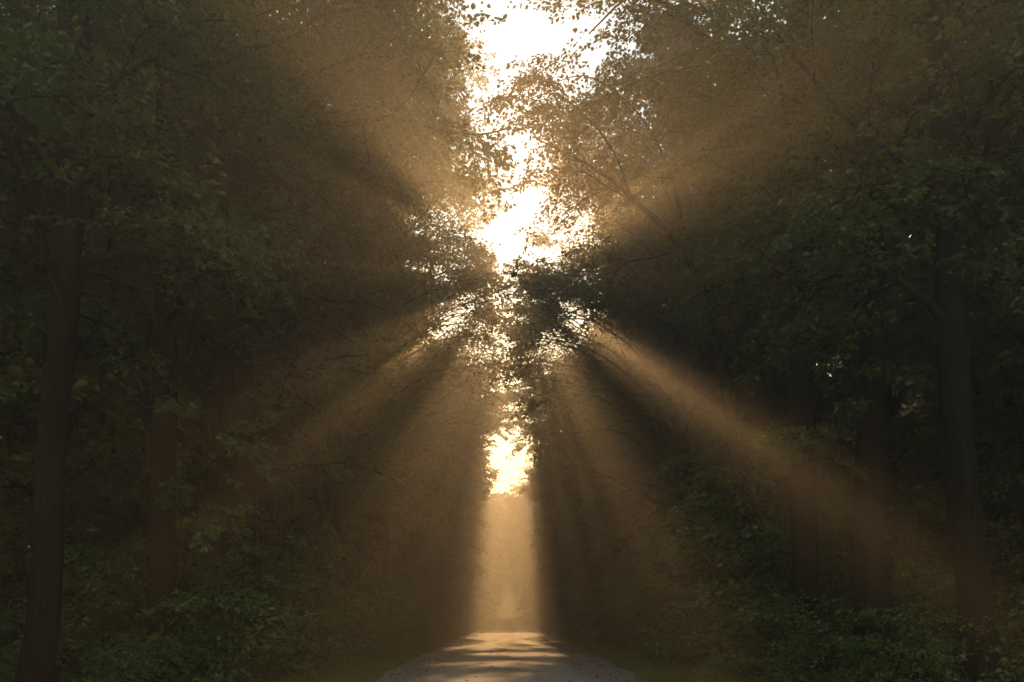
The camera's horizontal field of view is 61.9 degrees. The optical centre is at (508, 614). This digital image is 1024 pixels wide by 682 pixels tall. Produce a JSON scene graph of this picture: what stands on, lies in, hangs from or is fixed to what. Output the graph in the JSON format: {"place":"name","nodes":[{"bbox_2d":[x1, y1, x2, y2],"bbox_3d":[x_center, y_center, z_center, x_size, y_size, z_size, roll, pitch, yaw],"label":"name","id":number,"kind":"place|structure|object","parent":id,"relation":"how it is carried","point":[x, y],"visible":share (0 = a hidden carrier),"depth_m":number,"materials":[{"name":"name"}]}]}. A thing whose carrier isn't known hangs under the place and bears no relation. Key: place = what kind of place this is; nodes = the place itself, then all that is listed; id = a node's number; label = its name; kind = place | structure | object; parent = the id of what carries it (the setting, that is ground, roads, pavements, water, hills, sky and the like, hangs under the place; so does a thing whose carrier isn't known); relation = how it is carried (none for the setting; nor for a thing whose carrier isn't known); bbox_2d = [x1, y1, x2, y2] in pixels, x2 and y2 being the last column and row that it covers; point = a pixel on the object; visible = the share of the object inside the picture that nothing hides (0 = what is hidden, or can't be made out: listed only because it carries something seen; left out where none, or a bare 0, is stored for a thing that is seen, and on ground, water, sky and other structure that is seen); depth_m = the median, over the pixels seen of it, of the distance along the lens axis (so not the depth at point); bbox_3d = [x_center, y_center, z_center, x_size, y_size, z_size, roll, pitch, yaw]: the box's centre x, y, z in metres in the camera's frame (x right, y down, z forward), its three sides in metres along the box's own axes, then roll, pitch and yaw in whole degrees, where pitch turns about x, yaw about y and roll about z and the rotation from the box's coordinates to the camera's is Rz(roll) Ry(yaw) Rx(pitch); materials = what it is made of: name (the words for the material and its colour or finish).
{"place":"outdoors","nodes":[
{"label":"outdoors","id":0,"kind":"place"},
{"bbox_2d":[0,0,1003,616],"label":"sky","id":1,"kind":"structure","parent":0,"point":[529,32],"materials":[{"name":"white"}]},
{"bbox_2d":[373,617,646,681],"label":"road","id":2,"kind":"structure","parent":0,"point":[526,660],"depth_m":18.70,"materials":[{"name":"grey asphalt"}]},
{"bbox_2d":[352,631,662,681],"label":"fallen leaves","id":3,"kind":"object","parent":2,"relation":"on","point":[406,661],"visible":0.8,"depth_m":18.92,"materials":[{"name":"brown plant"}]},
{"bbox_2d":[0,617,1023,681],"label":"ground","id":4,"kind":"structure","parent":0,"point":[89,672],"depth_m":17.91,"materials":[{"name":"soil"}]},
{"bbox_2d":[0,433,193,674],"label":"sapling","id":5,"kind":"object","parent":4,"relation":"on","point":[13,555],"visible":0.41,"depth_m":17.19,"materials":[{"name":"green plant"}]},
{"bbox_2d":[0,534,193,680],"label":"sapling","id":6,"kind":"object","parent":4,"relation":"on","point":[89,569],"visible":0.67,"depth_m":15.39,"materials":[{"name":"green plant"}]},
{"bbox_2d":[0,443,205,642],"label":"sapling","id":7,"kind":"object","parent":4,"relation":"on","point":[132,512],"visible":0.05,"depth_m":22.52,"materials":[{"name":"green plant"}]},
{"bbox_2d":[0,342,213,635],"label":"beech tree","id":8,"kind":"object","parent":4,"relation":"on","point":[97,507],"visible":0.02,"depth_m":33.61,"materials":[{"name":"green plant"}]},
{"bbox_2d":[0,385,235,653],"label":"sapling","id":9,"kind":"object","parent":4,"relation":"on","point":[78,498],"visible":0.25,"depth_m":18.59,"materials":[{"name":"green plant"}]},
{"bbox_2d":[0,0,272,543],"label":"beech tree","id":10,"kind":"object","parent":4,"relation":"on","point":[3,444],"visible":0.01,"depth_m":25.98,"materials":[{"name":"green plant"}]},
{"bbox_2d":[0,0,284,658],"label":"beech tree","id":11,"kind":"object","parent":4,"relation":"on","point":[14,412],"visible":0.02,"depth_m":19.84,"materials":[{"name":"green plant"}]},
{"bbox_2d":[89,631,205,681],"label":"bush","id":12,"kind":"object","parent":4,"relation":"on","point":[126,644],"visible":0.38,"depth_m":12.51,"materials":[{"name":"green plant"}]},
{"bbox_2d":[81,631,214,681],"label":"bush","id":13,"kind":"object","parent":4,"relation":"on","point":[136,655],"visible":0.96,"depth_m":11.40,"materials":[{"name":"green plant"}]},
{"bbox_2d":[78,476,219,628],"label":"sapling","id":14,"kind":"object","parent":4,"relation":"on","point":[116,526],"visible":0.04,"depth_m":25.33,"materials":[{"name":"green plant"}]},
{"bbox_2d":[0,0,333,681],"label":"oak tree","id":15,"kind":"object","parent":4,"relation":"on","point":[75,177],"visible":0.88,"depth_m":11.83,"materials":[{"name":"green plant"}]},
{"bbox_2d":[0,23,341,641],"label":"beech tree","id":16,"kind":"object","parent":4,"relation":"on","point":[208,359],"visible":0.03,"depth_m":22.72,"materials":[{"name":"green plant"}]},
{"bbox_2d":[101,615,244,681],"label":"bush","id":17,"kind":"object","parent":4,"relation":"on","point":[197,632],"visible":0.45,"depth_m":13.15,"materials":[{"name":"green plant"}]},
{"bbox_2d":[0,0,346,670],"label":"beech tree","id":18,"kind":"object","parent":4,"relation":"on","point":[10,388],"visible":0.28,"depth_m":16.82,"materials":[{"name":"green plant"}]},
{"bbox_2d":[87,510,262,670],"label":"sapling","id":19,"kind":"object","parent":4,"relation":"on","point":[203,562],"visible":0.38,"depth_m":18.02,"materials":[{"name":"green plant"}]},
{"bbox_2d":[130,482,268,628],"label":"sapling","id":20,"kind":"object","parent":4,"relation":"on","point":[209,499],"visible":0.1,"depth_m":23.65,"materials":[{"name":"green plant"}]},
{"bbox_2d":[153,628,259,681],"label":"bush","id":21,"kind":"object","parent":4,"relation":"on","point":[209,661],"visible":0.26,"depth_m":13.73,"materials":[{"name":"green plant"}]},
{"bbox_2d":[114,570,338,681],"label":"bush","id":22,"kind":"object","parent":4,"relation":"on","point":[259,610],"visible":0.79,"depth_m":13.20,"materials":[{"name":"green plant"}]},
{"bbox_2d":[0,0,473,649],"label":"beech tree","id":23,"kind":"object","parent":4,"relation":"on","point":[240,390],"visible":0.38,"depth_m":18.61,"materials":[{"name":"green plant"}]},
{"bbox_2d":[183,613,293,681],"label":"bush","id":24,"kind":"object","parent":4,"relation":"on","point":[221,627],"visible":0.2,"depth_m":14.76,"materials":[{"name":"green plant"}]},
{"bbox_2d":[174,528,340,669],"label":"sapling","id":25,"kind":"object","parent":4,"relation":"on","point":[287,592],"visible":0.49,"depth_m":17.02,"materials":[{"name":"green plant"}]},
{"bbox_2d":[176,590,340,681],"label":"bush","id":26,"kind":"object","parent":4,"relation":"on","point":[230,618],"visible":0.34,"depth_m":15.19,"materials":[{"name":"green plant"}]},
{"bbox_2d":[207,574,357,665],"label":"sapling","id":27,"kind":"object","parent":4,"relation":"on","point":[338,590],"visible":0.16,"depth_m":18.51,"materials":[{"name":"green plant"}]},
{"bbox_2d":[181,10,385,590],"bbox_3d":[-9.059,-10.509,31.935,9.842,23.839,10.663,0,0,-38],"label":"beech tree","id":28,"kind":"object","parent":4,"relation":"on","point":[364,520],"depth_m":30.52,"materials":[{"name":"green plant"}]},
{"bbox_2d":[118,0,449,590],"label":"beech tree","id":29,"kind":"object","parent":4,"relation":"on","point":[363,227],"visible":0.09,"depth_m":23.84,"materials":[{"name":"green plant"}]},
{"bbox_2d":[237,617,331,671],"bbox_3d":[-4.576,0.656,16.694,2.226,1.381,2.290,0,0,-11],"label":"bush","id":30,"kind":"object","parent":4,"relation":"on","point":[300,645],"visible":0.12,"depth_m":16.59,"materials":[{"name":"green plant"}]},
{"bbox_2d":[180,470,397,662],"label":"sapling","id":31,"kind":"object","parent":4,"relation":"on","point":[292,510],"visible":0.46,"depth_m":19.56,"materials":[{"name":"green plant"}]},
{"bbox_2d":[228,601,350,664],"bbox_3d":[-4.858,0.525,17.541,2.845,1.715,2.765,0,0,-37],"label":"bush","id":32,"kind":"object","parent":4,"relation":"on","point":[332,651],"visible":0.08,"depth_m":17.41,"materials":[{"name":"green plant"}]},
{"bbox_2d":[221,590,367,678],"bbox_3d":[-4.516,0.458,16.213,3.026,1.877,3.114,0,0,26],"label":"bush","id":33,"kind":"object","parent":4,"relation":"on","point":[337,649],"visible":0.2,"depth_m":16.26,"materials":[{"name":"green plant"}]},
{"bbox_2d":[0,0,596,681],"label":"oak tree","id":34,"kind":"object","parent":4,"relation":"on","point":[168,408],"visible":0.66,"depth_m":14.02,"materials":[{"name":"green plant"}]},
{"bbox_2d":[265,569,377,655],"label":"sapling","id":35,"kind":"object","parent":4,"relation":"on","point":[350,591],"visible":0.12,"depth_m":21.87,"materials":[{"name":"green plant"}]},
{"bbox_2d":[296,592,376,658],"bbox_3d":[-4.596,0.405,20.367,3.245,2.013,3.339,0,0,12],"label":"bush","id":36,"kind":"object","parent":4,"relation":"on","point":[356,619],"visible":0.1,"depth_m":20.13,"materials":[{"name":"green plant"}]},
{"bbox_2d":[191,0,527,598],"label":"beech tree","id":37,"kind":"object","parent":4,"relation":"on","point":[337,516],"visible":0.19,"depth_m":26.84,"materials":[{"name":"green plant"}]},
{"bbox_2d":[274,0,511,595],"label":"beech tree","id":38,"kind":"object","parent":4,"relation":"on","point":[457,112],"visible":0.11,"depth_m":30.81,"materials":[{"name":"green plant"}]},
{"bbox_2d":[283,91,510,606],"bbox_3d":[-5.535,-10.459,36.678,11.438,23.949,14.150,0,0,0],"label":"beech tree","id":39,"kind":"object","parent":4,"relation":"on","point":[387,521],"visible":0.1,"depth_m":35.65,"materials":[{"name":"green plant"}]},
{"bbox_2d":[299,163,506,579],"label":"beech tree","id":40,"kind":"object","parent":4,"relation":"on","point":[414,527],"visible":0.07,"depth_m":41.02,"materials":[{"name":"green plant"}]},
{"bbox_2d":[315,307,518,604],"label":"beech tree","id":41,"kind":"object","parent":4,"relation":"on","point":[446,565],"visible":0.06,"depth_m":49.40,"materials":[{"name":"green plant"}]},
{"bbox_2d":[346,257,506,582],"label":"beech tree","id":42,"kind":"object","parent":4,"relation":"on","point":[471,500],"visible":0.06,"depth_m":45.41,"materials":[{"name":"green plant"}]},
{"bbox_2d":[394,330,514,616],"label":"beech tree","id":43,"kind":"object","parent":4,"relation":"on","point":[500,418],"visible":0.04,"depth_m":54.17,"materials":[{"name":"green plant"}]},
{"bbox_2d":[417,398,516,591],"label":"beech tree","id":44,"kind":"object","parent":4,"relation":"on","point":[483,464],"visible":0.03,"depth_m":58.72,"materials":[{"name":"green plant"}]},
{"bbox_2d":[439,570,496,627],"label":"sapling","id":45,"kind":"object","parent":4,"relation":"on","point":[482,607],"visible":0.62,"depth_m":63.55,"materials":[{"name":"green plant"}]},
{"bbox_2d":[447,488,516,602],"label":"beech tree","id":46,"kind":"object","parent":4,"relation":"on","point":[496,521],"visible":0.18,"depth_m":79.73,"materials":[{"name":"green plant"}]},
{"bbox_2d":[457,505,520,617],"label":"beech tree","id":47,"kind":"object","parent":4,"relation":"on","point":[500,546],"visible":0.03,"depth_m":91.77,"materials":[{"name":"green plant"}]},
{"bbox_2d":[467,481,518,588],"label":"beech tree","id":48,"kind":"object","parent":4,"relation":"on","point":[490,553],"visible":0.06,"depth_m":86.47,"materials":[{"name":"green plant"}]},
{"bbox_2d":[0,250,1023,635],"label":"deep woods","id":49,"kind":"object","parent":4,"relation":"on","point":[508,606],"visible":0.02,"depth_m":38.30,"materials":[{"name":"green plant"}]},
{"bbox_2d":[0,625,1023,681],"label":"ground cover","id":50,"kind":"object","parent":4,"relation":"on","point":[65,674],"visible":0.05,"depth_m":13.53,"materials":[{"name":"green plant"}]},
{"bbox_2d":[492,466,554,622],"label":"beech tree","id":51,"kind":"object","parent":4,"relation":"on","point":[526,573],"visible":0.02,"depth_m":97.47,"materials":[{"name":"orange plant"}]},
{"bbox_2d":[501,484,559,599],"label":"beech tree","id":52,"kind":"object","parent":4,"relation":"on","point":[517,531],"visible":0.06,"depth_m":87.59,"materials":[{"name":"green plant"}]},
{"bbox_2d":[503,483,558,622],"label":"beech tree","id":53,"kind":"object","parent":4,"relation":"on","point":[512,538],"visible":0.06,"depth_m":91.75,"materials":[{"name":"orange plant"}]},
{"bbox_2d":[499,462,566,623],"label":"beech tree","id":54,"kind":"object","parent":4,"relation":"on","point":[524,536],"visible":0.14,"depth_m":81.13,"materials":[{"name":"green plant"}]},
{"bbox_2d":[520,573,570,625],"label":"sapling","id":55,"kind":"object","parent":4,"relation":"on","point":[539,610],"visible":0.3,"depth_m":77.71,"materials":[{"name":"green plant"}]},
{"bbox_2d":[506,417,599,612],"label":"beech tree","id":56,"kind":"object","parent":4,"relation":"on","point":[538,515],"visible":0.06,"depth_m":60.28,"materials":[{"name":"green plant"}]},
{"bbox_2d":[536,588,586,627],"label":"sapling","id":57,"kind":"object","parent":4,"relation":"on","point":[553,618],"visible":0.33,"depth_m":64.85,"materials":[{"name":"green plant"}]},
{"bbox_2d":[499,315,653,592],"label":"beech tree","id":58,"kind":"object","parent":4,"relation":"on","point":[538,496],"visible":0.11,"depth_m":50.67,"materials":[{"name":"green plant"}]},
{"bbox_2d":[505,344,655,579],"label":"beech tree","id":59,"kind":"object","parent":4,"relation":"on","point":[588,559],"visible":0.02,"depth_m":54.65,"materials":[{"name":"green plant"}]},
{"bbox_2d":[511,256,675,607],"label":"beech tree","id":60,"kind":"object","parent":4,"relation":"on","point":[579,532],"visible":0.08,"depth_m":45.19,"materials":[{"name":"green plant"}]},
{"bbox_2d":[496,117,774,590],"bbox_3d":[5.652,-10.337,37.922,12.349,23.806,12.060,0,0,0],"label":"beech tree","id":61,"kind":"object","parent":4,"relation":"on","point":[539,241],"visible":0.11,"depth_m":37.91,"materials":[{"name":"green plant"}]},
{"bbox_2d":[493,35,790,574],"bbox_3d":[5.294,-9.752,31.762,12.083,22.506,12.344,0,0,0],"label":"beech tree","id":62,"kind":"object","parent":4,"relation":"on","point":[655,349],"visible":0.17,"depth_m":32.22,"materials":[{"name":"green plant"}]},
{"bbox_2d":[550,127,736,572],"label":"beech tree","id":63,"kind":"object","parent":4,"relation":"on","point":[617,359],"visible":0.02,"depth_m":41.17,"materials":[{"name":"green plant"}]},
{"bbox_2d":[460,45,854,670],"bbox_3d":[3.080,-5.487,19.500,8.484,14.038,5.758,0,0,-10],"label":"slender tree","id":64,"kind":"object","parent":4,"relation":"on","point":[734,456],"visible":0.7,"depth_m":18.84,"materials":[{"name":"green plant"}]},
{"bbox_2d":[486,0,854,597],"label":"beech tree","id":65,"kind":"object","parent":4,"relation":"on","point":[681,410],"visible":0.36,"depth_m":27.37,"materials":[{"name":"green plant"}]},
{"bbox_2d":[604,144,754,481],"bbox_3d":[8.175,-11.049,38.495,8.776,25.189,11.958,0,0,0],"label":"beech tree","id":66,"kind":"object","parent":4,"relation":"on","point":[669,334],"visible":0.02,"depth_m":35.56,"materials":[{"name":"green plant"}]},
{"bbox_2d":[608,507,764,651],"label":"sapling","id":67,"kind":"object","parent":4,"relation":"on","point":[650,569],"visible":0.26,"depth_m":22.65,"materials":[{"name":"green plant"}]},
{"bbox_2d":[665,601,788,665],"bbox_3d":[4.760,0.514,17.954,2.746,1.703,2.825,0,0,-27],"label":"bush","id":68,"kind":"object","parent":4,"relation":"on","point":[717,651],"visible":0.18,"depth_m":17.41,"materials":[{"name":"green plant"}]},
{"bbox_2d":[673,588,787,672],"bbox_3d":[5.111,0.419,18.170,3.133,1.943,3.224,0,0,6],"label":"bush","id":69,"kind":"object","parent":4,"relation":"on","point":[699,634],"visible":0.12,"depth_m":18.15,"materials":[{"name":"green plant"}]},
{"bbox_2d":[676,568,790,663],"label":"sapling","id":70,"kind":"object","parent":4,"relation":"on","point":[767,574],"visible":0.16,"depth_m":17.59,"materials":[{"name":"green plant"}]},
{"bbox_2d":[570,0,917,573],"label":"beech tree","id":71,"kind":"object","parent":4,"relation":"on","point":[742,397],"visible":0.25,"depth_m":24.84,"materials":[{"name":"green plant"}]},
{"bbox_2d":[637,455,856,666],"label":"sapling","id":72,"kind":"object","parent":4,"relation":"on","point":[735,586],"visible":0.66,"depth_m":16.39,"materials":[{"name":"green plant"}]},
{"bbox_2d":[712,625,808,677],"bbox_3d":[4.697,0.746,15.442,1.877,1.132,1.824,0,0,-45],"label":"bush","id":73,"kind":"object","parent":4,"relation":"on","point":[755,638],"visible":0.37,"depth_m":15.23,"materials":[{"name":"green plant"}]},
{"bbox_2d":[623,423,903,667],"bbox_3d":[5.145,-1.473,19.576,5.358,5.814,6.011,0,0,-24],"label":"sapling","id":74,"kind":"object","parent":4,"relation":"on","point":[755,452],"visible":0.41,"depth_m":18.87,"materials":[{"name":"green plant"}]},
{"bbox_2d":[672,577,854,672],"bbox_3d":[4.918,0.335,16.385,3.482,2.159,3.582,0,0,-36],"label":"bush","id":75,"kind":"object","parent":4,"relation":"on","point":[823,610],"visible":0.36,"depth_m":16.18,"materials":[{"name":"green plant"}]},
{"bbox_2d":[507,0,1023,681],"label":"oak tree","id":76,"kind":"object","parent":4,"relation":"on","point":[803,464],"visible":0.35,"depth_m":14.81,"materials":[{"name":"green plant"}]},
{"bbox_2d":[697,479,836,608],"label":"sapling","id":77,"kind":"object","parent":4,"relation":"on","point":[783,488],"visible":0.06,"depth_m":25.33,"materials":[{"name":"green plant"}]},
{"bbox_2d":[622,3,921,580],"bbox_3d":[9.191,-10.062,29.958,10.472,23.066,9.786,0,0,0],"label":"beech tree","id":78,"kind":"object","parent":4,"relation":"on","point":[838,397],"visible":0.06,"depth_m":29.03,"materials":[{"name":"green plant"}]},
{"bbox_2d":[688,590,857,681],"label":"bush","id":79,"kind":"object","parent":4,"relation":"on","point":[798,619],"visible":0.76,"depth_m":13.96,"materials":[{"name":"green plant"}]},
{"bbox_2d":[744,624,845,681],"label":"bush","id":80,"kind":"object","parent":4,"relation":"on","point":[777,653],"visible":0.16,"depth_m":14.66,"materials":[{"name":"green plant"}]},
{"bbox_2d":[690,330,901,556],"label":"beech tree","id":81,"kind":"object","parent":4,"relation":"on","point":[852,537],"visible":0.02,"depth_m":38.84,"materials":[{"name":"green plant"}]},
{"bbox_2d":[761,620,892,681],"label":"bush","id":82,"kind":"object","parent":4,"relation":"on","point":[829,647],"visible":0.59,"depth_m":13.12,"materials":[{"name":"green plant"}]},
{"bbox_2d":[777,636,881,681],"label":"bush","id":83,"kind":"object","parent":4,"relation":"on","point":[804,660],"visible":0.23,"depth_m":13.95,"materials":[{"name":"green plant"}]},
{"bbox_2d":[735,418,932,624],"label":"sapling","id":84,"kind":"object","parent":4,"relation":"on","point":[841,524],"visible":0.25,"depth_m":21.99,"materials":[{"name":"green plant"}]},
{"bbox_2d":[649,0,1023,643],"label":"beech tree","id":85,"kind":"object","parent":4,"relation":"on","point":[922,355],"visible":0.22,"depth_m":21.91,"materials":[{"name":"green plant"}]},
{"bbox_2d":[760,467,919,635],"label":"sapling","id":86,"kind":"object","parent":4,"relation":"on","point":[838,540],"visible":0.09,"depth_m":24.40,"materials":[{"name":"green plant"}]},
{"bbox_2d":[657,0,1023,681],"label":"oak tree","id":87,"kind":"object","parent":4,"relation":"on","point":[867,408],"visible":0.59,"depth_m":13.02,"materials":[{"name":"green plant"}]},
{"bbox_2d":[681,0,1023,681],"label":"oak tree","id":88,"kind":"object","parent":4,"relation":"on","point":[948,310],"visible":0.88,"depth_m":11.78,"materials":[{"name":"green plant"}]},
{"bbox_2d":[827,644,922,681],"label":"bush","id":89,"kind":"object","parent":4,"relation":"on","point":[857,655],"visible":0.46,"depth_m":12.25,"materials":[{"name":"green plant"}]},
{"bbox_2d":[748,0,1023,482],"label":"beech tree","id":90,"kind":"object","parent":4,"relation":"on","point":[1011,356],"visible":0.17,"depth_m":17.12,"materials":[{"name":"green plant"}]},
{"bbox_2d":[814,615,970,681],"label":"bush","id":91,"kind":"object","parent":4,"relation":"on","point":[875,664],"visible":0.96,"depth_m":11.43,"materials":[{"name":"green plant"}]},
{"bbox_2d":[807,583,1023,681],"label":"bush","id":92,"kind":"object","parent":4,"relation":"on","point":[899,618],"visible":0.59,"depth_m":12.17,"materials":[{"name":"green plant"}]},
{"bbox_2d":[820,50,1023,650],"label":"beech tree","id":93,"kind":"object","parent":4,"relation":"on","point":[1012,494],"visible":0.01,"depth_m":20.84,"materials":[{"name":"green plant"}]},
{"bbox_2d":[844,553,1021,675],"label":"sapling","id":94,"kind":"object","parent":4,"relation":"on","point":[943,582],"visible":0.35,"depth_m":15.08,"materials":[{"name":"green plant"}]},
{"bbox_2d":[846,395,1023,638],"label":"sapling","id":95,"kind":"object","parent":4,"relation":"on","point":[922,508],"visible":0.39,"depth_m":19.19,"materials":[{"name":"green plant"}]},
{"bbox_2d":[851,162,1023,582],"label":"beech tree","id":96,"kind":"object","parent":4,"relation":"on","point":[913,398],"depth_m":33.62,"materials":[{"name":"green plant"}]},
{"bbox_2d":[887,500,1023,642],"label":"sapling","id":97,"kind":"object","parent":4,"relation":"on","point":[999,573],"visible":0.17,"depth_m":20.52,"materials":[{"name":"green plant"}]},
{"bbox_2d":[901,190,1023,509],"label":"beech tree","id":98,"kind":"object","parent":4,"relation":"on","point":[977,362],"visible":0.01,"depth_m":26.27,"materials":[{"name":"green plant"}]},
{"bbox_2d":[937,455,1023,653],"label":"sapling","id":99,"kind":"object","parent":4,"relation":"on","point":[999,528],"visible":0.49,"depth_m":17.63,"materials":[{"name":"green plant"}]},
{"bbox_2d":[937,582,1023,681],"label":"bush","id":100,"kind":"object","parent":4,"relation":"on","point":[1007,672],"visible":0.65,"depth_m":11.67,"materials":[{"name":"green plant"}]},
{"bbox_2d":[241,625,807,681],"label":"verge grass","id":101,"kind":"structure","parent":0,"point":[629,658],"depth_m":17.62,"materials":[{"name":"green plant"}]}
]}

